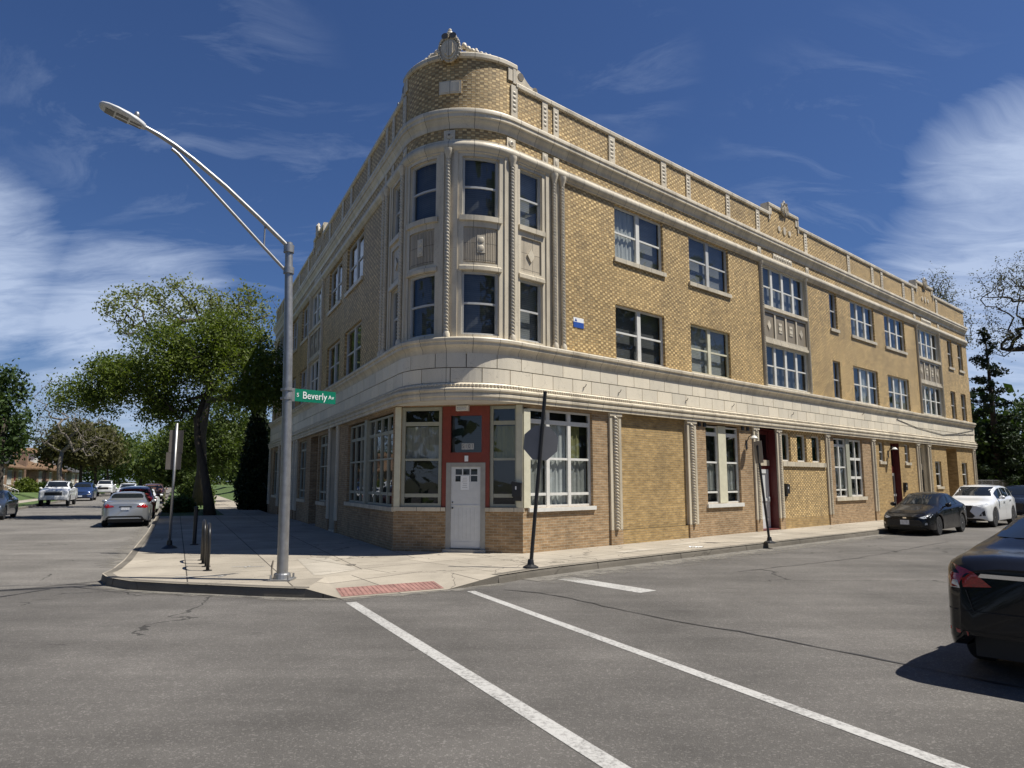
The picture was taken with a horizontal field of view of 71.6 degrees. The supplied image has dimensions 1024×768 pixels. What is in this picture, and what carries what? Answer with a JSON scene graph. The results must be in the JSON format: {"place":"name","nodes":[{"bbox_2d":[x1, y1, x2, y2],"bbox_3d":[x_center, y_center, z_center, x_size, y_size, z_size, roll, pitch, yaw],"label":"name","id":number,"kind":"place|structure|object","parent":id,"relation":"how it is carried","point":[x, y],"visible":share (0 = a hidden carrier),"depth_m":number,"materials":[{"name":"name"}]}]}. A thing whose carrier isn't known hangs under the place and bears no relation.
{"place":"outdoors","nodes":[
{"label":"outdoors","id":0,"kind":"place"},
{"bbox_2d":[18,493,100,506],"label":"grass strip","id":1,"kind":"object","parent":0,"point":[27,503],"depth_m":54.86,"materials":[{"name":"green plant"}]},
{"bbox_2d":[0,358,47,489],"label":"tree","id":2,"kind":"object","parent":1,"relation":"on","point":[15,432],"visible":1,"depth_m":47.31,"materials":[{"name":"green plant"}]},
{"bbox_2d":[29,373,120,480],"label":"tree","id":3,"kind":"object","parent":1,"relation":"on","point":[59,463],"visible":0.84,"depth_m":70.16,"materials":[{"name":"green plant"}]},
{"bbox_2d":[24,416,130,482],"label":"tree","id":4,"kind":"object","parent":1,"relation":"on","point":[108,455],"visible":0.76,"depth_m":83.38,"materials":[{"name":"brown plant"}]},
{"bbox_2d":[64,420,140,484],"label":"tree","id":5,"kind":"object","parent":1,"relation":"on","point":[134,454],"visible":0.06,"depth_m":99.01,"materials":[{"name":"green plant"}]},
{"bbox_2d":[72,424,145,479],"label":"tree","id":6,"kind":"object","parent":1,"relation":"on","point":[124,465],"visible":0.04,"depth_m":119.04,"materials":[{"name":"green plant"}]},
{"bbox_2d":[11,484,137,500],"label":"front lawn","id":7,"kind":"structure","parent":0,"point":[25,495],"depth_m":72.19,"materials":[{"name":"green plant"}]},
{"bbox_2d":[6,463,29,491],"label":"bungalow","id":8,"kind":"object","parent":7,"relation":"on","point":[17,471],"visible":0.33,"depth_m":84.58,"materials":[{"name":"beige brick"}]},
{"bbox_2d":[9,477,42,492],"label":"shrub","id":9,"kind":"object","parent":7,"relation":"on","point":[24,485],"visible":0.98,"depth_m":79.66,"materials":[{"name":"green plant"}]},
{"bbox_2d":[12,448,56,483],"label":"bungalow","id":10,"kind":"object","parent":7,"relation":"on","point":[33,472],"visible":0.32,"depth_m":94.14,"materials":[{"name":"brick"}]},
{"bbox_2d":[52,461,82,486],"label":"bungalow","id":11,"kind":"object","parent":7,"relation":"on","point":[73,477],"visible":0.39,"depth_m":126.34,"materials":[{"name":"grey"}]},
{"bbox_2d":[34,422,101,479],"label":"tree","id":12,"kind":"object","parent":7,"relation":"on","point":[90,474],"visible":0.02,"depth_m":139.78,"materials":[{"name":"green plant"}]},
{"bbox_2d":[0,485,171,590],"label":"side street","id":13,"kind":"structure","parent":0,"point":[55,534],"depth_m":21.22,"materials":[{"name":"grey asphalt"}]},
{"bbox_2d":[0,490,18,519],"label":"parked car","id":14,"kind":"object","parent":13,"relation":"on","point":[9,501],"visible":1,"depth_m":35.14,"materials":[{"name":"metal"}]},
{"bbox_2d":[38,481,77,505],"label":"pickup truck","id":15,"kind":"object","parent":13,"relation":"on","point":[67,491],"visible":1,"depth_m":53.17,"materials":[{"name":"white paint"}]},
{"bbox_2d":[70,482,96,500],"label":"parked car","id":16,"kind":"object","parent":13,"relation":"on","point":[87,489],"visible":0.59,"depth_m":67.39,"materials":[{"name":"blue paint"}]},
{"bbox_2d":[95,480,115,495],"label":"pickup truck","id":17,"kind":"object","parent":13,"relation":"on","point":[105,486],"visible":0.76,"depth_m":88.35,"materials":[{"name":"white paint"}]},
{"bbox_2d":[101,491,156,525],"bbox_3d":[-16.589,5.355,30.733,2.158,1.404,4.603,4,-9,-25],"label":"parked car","id":18,"kind":"object","parent":13,"relation":"on","point":[128,506],"visible":1,"depth_m":28.89,"materials":[{"name":"silver metal"}]},
{"bbox_2d":[106,427,159,485],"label":"tree","id":19,"kind":"object","parent":13,"relation":"on","point":[129,473],"visible":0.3,"depth_m":143.69,"materials":[{"name":"green plant"}]},
{"bbox_2d":[109,502,163,566],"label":"gutter dust","id":20,"kind":"object","parent":13,"relation":"on","point":[123,556],"visible":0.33,"depth_m":19.90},
{"bbox_2d":[119,486,159,517],"bbox_3d":[-19.501,6.089,36.836,2.212,1.605,4.676,4,-9,-25],"label":"parked car","id":21,"kind":"object","parent":13,"relation":"on","point":[147,491],"visible":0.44,"depth_m":35.50,"materials":[{"name":"red paint"}]},
{"bbox_2d":[145,483,167,501],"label":"parked car","id":22,"kind":"object","parent":13,"relation":"on","point":[158,488],"visible":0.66,"depth_m":62.71,"materials":[{"name":"grey metal"}]},
{"bbox_2d":[101,489,307,597],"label":"kerb","id":23,"kind":"structure","parent":13,"relation":"on","point":[221,588],"depth_m":11.87,"materials":[{"name":"concrete"}]},
{"bbox_2d":[161,486,222,515],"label":"grass strip","id":24,"kind":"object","parent":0,"point":[200,512],"depth_m":37.90,"materials":[{"name":"green plant"}]},
{"bbox_2d":[38,293,304,514],"bbox_3d":[-17.094,1.029,36.969,14.635,11.572,6.283,0,-8,0],"label":"tree","id":25,"kind":"object","parent":24,"relation":"on","point":[221,351],"visible":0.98,"depth_m":36.30,"materials":[{"name":"green plant"}]},
{"bbox_2d":[133,419,228,493],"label":"tree","id":26,"kind":"object","parent":24,"relation":"on","point":[162,473],"visible":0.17,"depth_m":80.56,"materials":[{"name":"green plant"}]},
{"bbox_2d":[160,493,201,512],"bbox_3d":[-18.403,6.771,39.617,2.173,1.330,1.913,0,-8,0],"label":"shrub","id":27,"kind":"object","parent":24,"relation":"on","point":[183,503],"visible":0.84,"depth_m":39.28,"materials":[{"name":"green plant"}]},
{"bbox_2d":[91,271,279,505],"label":"tree","id":28,"kind":"object","parent":24,"relation":"on","point":[197,494],"visible":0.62,"depth_m":51.28,"materials":[{"name":"green plant"}]},
{"bbox_2d":[175,470,216,503],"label":"shrub","id":29,"kind":"object","parent":24,"relation":"on","point":[188,487],"visible":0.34,"depth_m":53.13,"materials":[{"name":"green plant"}]},
{"bbox_2d":[155,388,249,482],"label":"tree","id":30,"kind":"object","parent":24,"relation":"on","point":[218,440],"visible":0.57,"depth_m":60.03,"materials":[{"name":"green plant"}]},
{"bbox_2d":[211,485,263,508],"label":"lawn","id":31,"kind":"structure","parent":0,"point":[226,491],"depth_m":96.73,"materials":[{"name":"green plant"}]},
{"bbox_2d":[232,407,270,511],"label":"conifer tree","id":32,"kind":"object","parent":31,"relation":"on","point":[250,487],"visible":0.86,"depth_m":42.87,"materials":[{"name":"green plant"}]},
{"bbox_2d":[214,495,268,514],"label":"path","id":33,"kind":"structure","parent":0,"point":[224,506],"depth_m":42.99,"materials":[{"name":"concrete"}]},
{"bbox_2d":[102,514,441,588],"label":"sidewalk","id":34,"kind":"structure","parent":0,"point":[239,543],"depth_m":17.08,"materials":[{"name":"concrete"}]},
{"bbox_2d":[161,423,183,548],"bbox_3d":[-8.770,2.616,18.385,0.400,3.200,0.400,0,-8,0],"label":"sign post","id":35,"kind":"object","parent":34,"relation":"on","point":[173,456],"visible":1,"depth_m":18.47,"materials":[{"name":"metal"}]},
{"bbox_2d":[190,506,198,544],"bbox_3d":[-8.570,3.825,19.219,0.220,1.030,0.214,0,-8,0],"label":"bollard","id":36,"kind":"object","parent":34,"relation":"on","point":[196,508],"visible":1,"depth_m":19.18,"materials":[{"name":"black metal"}]},
{"bbox_2d":[99,101,295,581],"bbox_3d":[-5.245,-0.568,12.008,3.559,7.780,0.528,5,-9,-34],"label":"street lamp","id":37,"kind":"object","parent":34,"relation":"on","point":[282,574],"visible":1,"depth_m":12.52,"materials":[{"name":"metal"}]},
{"bbox_2d":[280,388,335,403],"bbox_3d":[-3.731,0.221,13.052,1.075,0.240,0.210,7,-10,-42],"label":"street name sign","id":38,"kind":"object","parent":37,"relation":"attached to","point":[312,396],"visible":1,"depth_m":13.08,"materials":[{"name":"metal"}]},
{"bbox_2d":[198,519,206,563],"bbox_3d":[-6.577,3.338,15.146,0.166,0.890,0.890,4,-9,-25],"label":"bike rack","id":39,"kind":"object","parent":34,"relation":"on","point":[203,543],"visible":0.91,"depth_m":14.82,"materials":[{"name":"black metal"}]},
{"bbox_2d":[202,522,211,570],"bbox_3d":[-5.989,3.181,13.996,0.166,0.890,0.890,4,-9,-25],"label":"bike rack","id":40,"kind":"object","parent":34,"relation":"on","point":[207,549],"visible":1,"depth_m":13.68,"materials":[{"name":"black metal"}]},
{"bbox_2d":[298,558,355,574],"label":"pavement slab","id":41,"kind":"structure","parent":34,"relation":"on","point":[319,566],"depth_m":14.24,"materials":[{"name":"concrete"}]},
{"bbox_2d":[0,517,1023,767],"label":"road","id":42,"kind":"structure","parent":0,"point":[94,677],"depth_m":6.89,"materials":[{"name":"grey asphalt"}]},
{"bbox_2d":[88,581,501,599],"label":"gutter dust","id":43,"kind":"object","parent":42,"relation":"on","point":[101,584],"visible":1,"depth_m":11.75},
{"bbox_2d":[306,571,496,597],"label":"kerb ramp","id":44,"kind":"structure","parent":42,"relation":"on","point":[329,585],"depth_m":12.65,"materials":[{"name":"concrete"}]},
{"bbox_2d":[336,581,442,596],"bbox_3d":[-2.062,3.462,12.038,1.829,0.055,0.598,4,-9,-29],"label":"tactile pad","id":45,"kind":"object","parent":44,"relation":"on","point":[372,589],"visible":1,"depth_m":12.01,"materials":[{"name":"red concrete"}]},
{"bbox_2d":[305,575,497,598],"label":"kerb","id":46,"kind":"structure","parent":42,"relation":"on","point":[315,594],"depth_m":12.30,"materials":[{"name":"concrete"}]},
{"bbox_2d":[346,602,630,767],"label":"crosswalk line","id":47,"kind":"object","parent":42,"relation":"on","point":[593,753],"visible":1,"depth_m":6.00,"materials":[{"name":"white paint"}]},
{"bbox_2d":[559,578,656,592],"bbox_3d":[1.665,3.613,12.793,0.420,0.001,2.082,6,-10,-37],"label":"stop bar","id":48,"kind":"object","parent":42,"relation":"on","point":[611,585],"visible":1,"depth_m":12.68,"materials":[{"name":"white paint"}]},
{"bbox_2d":[467,591,969,767],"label":"crosswalk line","id":49,"kind":"object","parent":42,"relation":"on","point":[921,754],"visible":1,"depth_m":6.09,"materials":[{"name":"white paint"}]},
{"bbox_2d":[493,515,1019,582],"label":"kerb","id":50,"kind":"structure","parent":42,"relation":"on","point":[511,576],"depth_m":16.60,"materials":[{"name":"concrete"}]},
{"bbox_2d":[525,519,1005,582],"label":"gutter dust","id":51,"kind":"object","parent":42,"relation":"on","point":[617,568],"visible":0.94,"depth_m":17.07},
{"bbox_2d":[514,590,1023,687],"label":"tar seam","id":52,"kind":"object","parent":42,"relation":"on","point":[805,644],"visible":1,"depth_m":7.97,"materials":[{"name":"black asphalt"}]},
{"bbox_2d":[884,492,966,534],"bbox_3d":[15.117,4.674,25.929,4.343,1.451,2.027,7,-10,-42],"label":"parked car","id":53,"kind":"object","parent":42,"relation":"on","point":[936,513],"visible":1,"depth_m":24.98,"materials":[{"name":"black paint"}]},
{"bbox_2d":[952,484,1016,526],"bbox_3d":[20.073,5.172,30.495,4.730,1.702,2.234,7,-10,-42],"label":"parked car","id":54,"kind":"object","parent":42,"relation":"on","point":[992,505],"visible":0.72,"depth_m":29.57,"materials":[{"name":"white paint"}]},
{"bbox_2d":[947,514,1023,662],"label":"passing car","id":55,"kind":"object","parent":42,"relation":"on","point":[985,579],"visible":1,"depth_m":6.64,"materials":[{"name":"black paint"}]},
{"bbox_2d":[1005,485,1023,514],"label":"parked car","id":56,"kind":"object","parent":42,"relation":"on","point":[1016,492],"visible":0.23,"depth_m":34.33,"materials":[{"name":"blue paint"}]},
{"bbox_2d":[0,0,1023,481],"label":"sky","id":57,"kind":"structure","parent":0,"point":[892,131],"materials":[{"name":"blue"}]},
{"bbox_2d":[327,520,884,576],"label":"sidewalk","id":58,"kind":"structure","parent":0,"point":[477,563],"depth_m":16.61,"materials":[{"name":"concrete"}]},
{"bbox_2d":[523,391,557,568],"bbox_3d":[0.576,1.891,14.275,0.732,3.523,0.320,0,-8,0],"label":"stop sign","id":59,"kind":"object","parent":58,"relation":"on","point":[540,443],"visible":1,"depth_m":14.40,"materials":[{"name":"black metal"}]},
{"bbox_2d":[753,441,774,543],"bbox_3d":[7.091,3.006,19.874,0.414,2.830,0.328,1,-8,-9],"label":"parking sign","id":60,"kind":"object","parent":58,"relation":"on","point":[758,452],"visible":1,"depth_m":19.89,"materials":[{"name":"black metal"}]},
{"label":"ground","id":61,"kind":"structure","parent":0,"visible":0},
{"bbox_2d":[35,445,229,487],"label":"distant trees","id":62,"kind":"object","parent":61,"relation":"on","point":[104,473],"visible":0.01,"depth_m":201.49,"materials":[{"name":"green plant"}]},
{"bbox_2d":[267,29,977,552],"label":"apartment building","id":63,"kind":"structure","parent":61,"relation":"on","point":[489,231],"depth_m":20.88,"materials":[{"name":"beige brick"}]},
{"bbox_2d":[296,441,306,501],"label":"window","id":64,"kind":"structure","parent":63,"relation":"in","point":[302,450],"depth_m":31.04,"materials":[{"name":"grey glass"}]},
{"bbox_2d":[310,359,318,390],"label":"window","id":65,"kind":"structure","parent":63,"relation":"in","point":[316,365],"depth_m":29.83,"materials":[{"name":"clear glass"}]},
{"bbox_2d":[313,287,321,326],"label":"window","id":66,"kind":"structure","parent":63,"relation":"in","point":[318,313],"depth_m":30.17,"materials":[{"name":"grey glass"}]},
{"bbox_2d":[315,434,327,505],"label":"window","id":67,"kind":"structure","parent":63,"relation":"in","point":[323,503],"depth_m":26.73,"materials":[{"name":"clear glass"}]},
{"bbox_2d":[328,340,339,386],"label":"window","id":68,"kind":"structure","parent":63,"relation":"in","point":[336,350],"depth_m":26.31,"materials":[{"name":"glass"}]},
{"bbox_2d":[327,261,341,316],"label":"window","id":69,"kind":"structure","parent":63,"relation":"in","point":[338,288],"depth_m":26.61,"materials":[{"name":"grey metal"}]},
{"bbox_2d":[346,322,360,374],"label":"window","id":70,"kind":"structure","parent":63,"relation":"in","point":[356,336],"depth_m":23.38,"materials":[{"name":"glass"}]},
{"bbox_2d":[344,232,363,297],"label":"window","id":71,"kind":"structure","parent":63,"relation":"in","point":[358,272],"depth_m":23.66,"materials":[{"name":"grey metal"}]},
{"bbox_2d":[349,423,372,502],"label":"window","id":72,"kind":"structure","parent":63,"relation":"in","point":[359,441],"depth_m":22.04,"materials":[{"name":"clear glass"}]},
{"bbox_2d":[367,414,393,505],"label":"window","id":73,"kind":"structure","parent":63,"relation":"in","point":[383,436],"depth_m":19.54,"materials":[{"name":"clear glass"}]},
{"bbox_2d":[392,290,397,346],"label":"window","id":74,"kind":"structure","parent":63,"relation":"in","point":[395,293],"depth_m":18.90,"materials":[{"name":"grey metal"}]},
{"bbox_2d":[389,185,400,247],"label":"window","id":75,"kind":"structure","parent":63,"relation":"in","point":[396,238],"depth_m":19.26,"materials":[{"name":"grey metal"}]},
{"bbox_2d":[400,407,441,506],"bbox_3d":[-2.225,1.822,17.782,1.094,2.510,0.387,0,-8,0],"label":"window","id":76,"kind":"structure","parent":63,"relation":"in","point":[421,453],"depth_m":17.82,"materials":[{"name":"clear glass"}]},
{"bbox_2d":[406,160,437,230],"bbox_3d":[-2.187,-4.730,17.773,1.087,1.670,0.377,-6,-10,37],"label":"window","id":77,"kind":"structure","parent":63,"relation":"in","point":[426,195],"depth_m":17.90,"materials":[{"name":"grey metal"}]},
{"bbox_2d":[410,273,434,338],"bbox_3d":[-2.142,-1.883,17.442,0.892,1.600,0.231,-6,-10,37],"label":"window","id":78,"kind":"structure","parent":63,"relation":"in","point":[425,297],"depth_m":17.54,"materials":[{"name":"glass"}]},
{"bbox_2d":[450,467,480,548],"bbox_3d":[-1.130,3.002,17.299,0.736,1.960,0.164,0,-8,0],"label":"door","id":79,"kind":"structure","parent":63,"relation":"in","point":[465,504],"depth_m":17.29,"materials":[{"name":"white wood"}]},
{"bbox_2d":[461,271,497,335],"bbox_3d":[-0.796,-1.920,17.176,0.892,1.600,0.231,2,-8,-15],"label":"window","id":80,"kind":"structure","parent":63,"relation":"in","point":[479,301],"depth_m":17.23,"materials":[{"name":"glass"}]},
{"bbox_2d":[459,157,502,223],"bbox_3d":[-0.777,-4.768,17.495,1.087,1.670,0.377,2,-8,-15],"label":"window","id":81,"kind":"structure","parent":63,"relation":"in","point":[480,176],"depth_m":17.62,"materials":[{"name":"glass"}]},
{"bbox_2d":[490,405,515,507],"bbox_3d":[-0.165,1.766,17.376,0.741,2.510,0.317,0,-8,0],"label":"window","id":82,"kind":"structure","parent":63,"relation":"in","point":[502,418],"depth_m":17.42,"materials":[{"name":"clear glass"}]},
{"bbox_2d":[511,482,521,500],"bbox_3d":[0.116,2.565,16.979,0.240,0.460,0.130,-2,-8,11],"label":"mailbox","id":83,"kind":"object","parent":63,"relation":"attached to","point":[516,491],"visible":1,"depth_m":16.94,"materials":[{"name":"black metal"}]},
{"bbox_2d":[520,280,540,342],"bbox_3d":[0.373,-1.810,17.974,0.720,1.600,0.679,0,-8,0],"label":"window","id":84,"kind":"structure","parent":63,"relation":"in","point":[528,313],"depth_m":18.11,"materials":[{"name":"glass"}]},
{"bbox_2d":[518,170,545,236],"bbox_3d":[0.442,-4.659,18.291,0.858,1.670,0.823,0,-8,0],"label":"window","id":85,"kind":"structure","parent":63,"relation":"in","point":[528,204],"depth_m":18.49,"materials":[{"name":"blue glass"}]},
{"bbox_2d":[523,408,596,511],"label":"window","id":86,"kind":"structure","parent":63,"relation":"in","point":[563,476],"depth_m":18.35,"materials":[{"name":"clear glass"}]},
{"bbox_2d":[614,206,666,276],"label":"window","id":87,"kind":"structure","parent":63,"relation":"in","point":[635,235],"depth_m":21.36,"materials":[{"name":"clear glass"}]},
{"bbox_2d":[615,305,668,367],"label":"window","id":88,"kind":"structure","parent":63,"relation":"in","point":[637,340],"depth_m":20.99,"materials":[{"name":"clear glass"}]},
{"bbox_2d":[688,236,731,298],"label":"window","id":89,"kind":"structure","parent":63,"relation":"in","point":[705,259],"depth_m":23.94,"materials":[{"name":"glass"}]},
{"bbox_2d":[690,324,733,379],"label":"window","id":90,"kind":"structure","parent":63,"relation":"in","point":[707,345],"depth_m":23.51,"materials":[{"name":"glass"}]},
{"bbox_2d":[705,426,744,507],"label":"window","id":91,"kind":"structure","parent":63,"relation":"in","point":[711,432],"depth_m":23.26,"materials":[{"name":"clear glass"}]},
{"bbox_2d":[761,469,770,528],"bbox_3d":[8.840,4.061,25.145,0.820,2.070,0.747,0,-8,0],"label":"door","id":92,"kind":"structure","parent":63,"relation":"in","point":[765,475],"depth_m":25.38,"materials":[{"name":"silver metal"}]},
{"bbox_2d":[762,266,803,316],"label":"window","id":93,"kind":"structure","parent":63,"relation":"in","point":[780,290],"depth_m":27.43,"materials":[{"name":"clear glass"}]},
{"bbox_2d":[766,344,807,391],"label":"window","id":94,"kind":"structure","parent":63,"relation":"in","point":[784,366],"depth_m":27.02,"materials":[{"name":"clear glass"}]},
{"bbox_2d":[796,435,804,461],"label":"window","id":95,"kind":"structure","parent":63,"relation":"in","point":[797,436],"depth_m":27.28,"materials":[{"name":"clear glass"}]},
{"bbox_2d":[829,292,839,332],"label":"window","id":96,"kind":"structure","parent":63,"relation":"in","point":[834,329],"depth_m":30.42,"materials":[{"name":"grey metal"}]},
{"bbox_2d":[833,438,847,496],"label":"window","id":97,"kind":"structure","parent":63,"relation":"in","point":[839,467],"depth_m":29.38,"materials":[{"name":"clear glass"}]},
{"bbox_2d":[849,440,862,496],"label":"window","id":98,"kind":"structure","parent":63,"relation":"in","point":[852,443],"depth_m":30.48,"materials":[{"name":"clear glass"}]},
{"bbox_2d":[850,301,876,344],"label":"window","id":99,"kind":"structure","parent":63,"relation":"in","point":[858,313],"depth_m":32.48,"materials":[{"name":"clear glass"}]},
{"bbox_2d":[853,366,878,405],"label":"window","id":100,"kind":"structure","parent":63,"relation":"in","point":[863,384],"depth_m":32.02,"materials":[{"name":"clear glass"}]},
{"bbox_2d":[883,314,907,354],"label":"window","id":101,"kind":"structure","parent":63,"relation":"in","point":[892,341],"depth_m":35.07,"materials":[{"name":"clear glass"}]},
{"bbox_2d":[888,375,912,411],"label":"window","id":102,"kind":"structure","parent":63,"relation":"in","point":[897,395],"depth_m":34.64,"materials":[{"name":"clear glass"}]},
{"bbox_2d":[917,328,937,361],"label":"window","id":103,"kind":"structure","parent":63,"relation":"in","point":[925,341],"depth_m":38.18,"materials":[{"name":"clear glass"}]},
{"bbox_2d":[922,385,941,415],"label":"window","id":104,"kind":"structure","parent":63,"relation":"in","point":[930,403],"depth_m":37.69,"materials":[{"name":"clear glass"}]},
{"bbox_2d":[916,261,986,349],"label":"tree","id":105,"kind":"object","parent":61,"relation":"on","point":[945,299],"visible":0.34,"depth_m":58.23,"materials":[{"name":"brown plant"}]},
{"bbox_2d":[963,250,1023,363],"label":"tree","id":106,"kind":"object","parent":61,"relation":"on","point":[1011,336],"visible":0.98,"depth_m":49.89,"materials":[{"name":"brown plant"}]},
{"bbox_2d":[968,327,1023,485],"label":"spruce tree","id":107,"kind":"object","parent":61,"relation":"on","point":[994,370],"visible":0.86,"depth_m":47.93,"materials":[{"name":"green plant"}]},
{"bbox_2d":[970,383,1023,431],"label":"distant trees","id":108,"kind":"object","parent":61,"relation":"on","point":[972,396],"depth_m":69.37,"materials":[{"name":"green plant"}]},
{"bbox_2d":[972,407,1023,486],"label":"tree","id":109,"kind":"object","parent":61,"relation":"on","point":[984,456],"visible":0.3,"depth_m":47.79,"materials":[{"name":"green plant"}]},
{"bbox_2d":[977,390,1023,448],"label":"tree","id":110,"kind":"object","parent":61,"relation":"on","point":[1010,410],"visible":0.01,"depth_m":55.97,"materials":[{"name":"green plant"}]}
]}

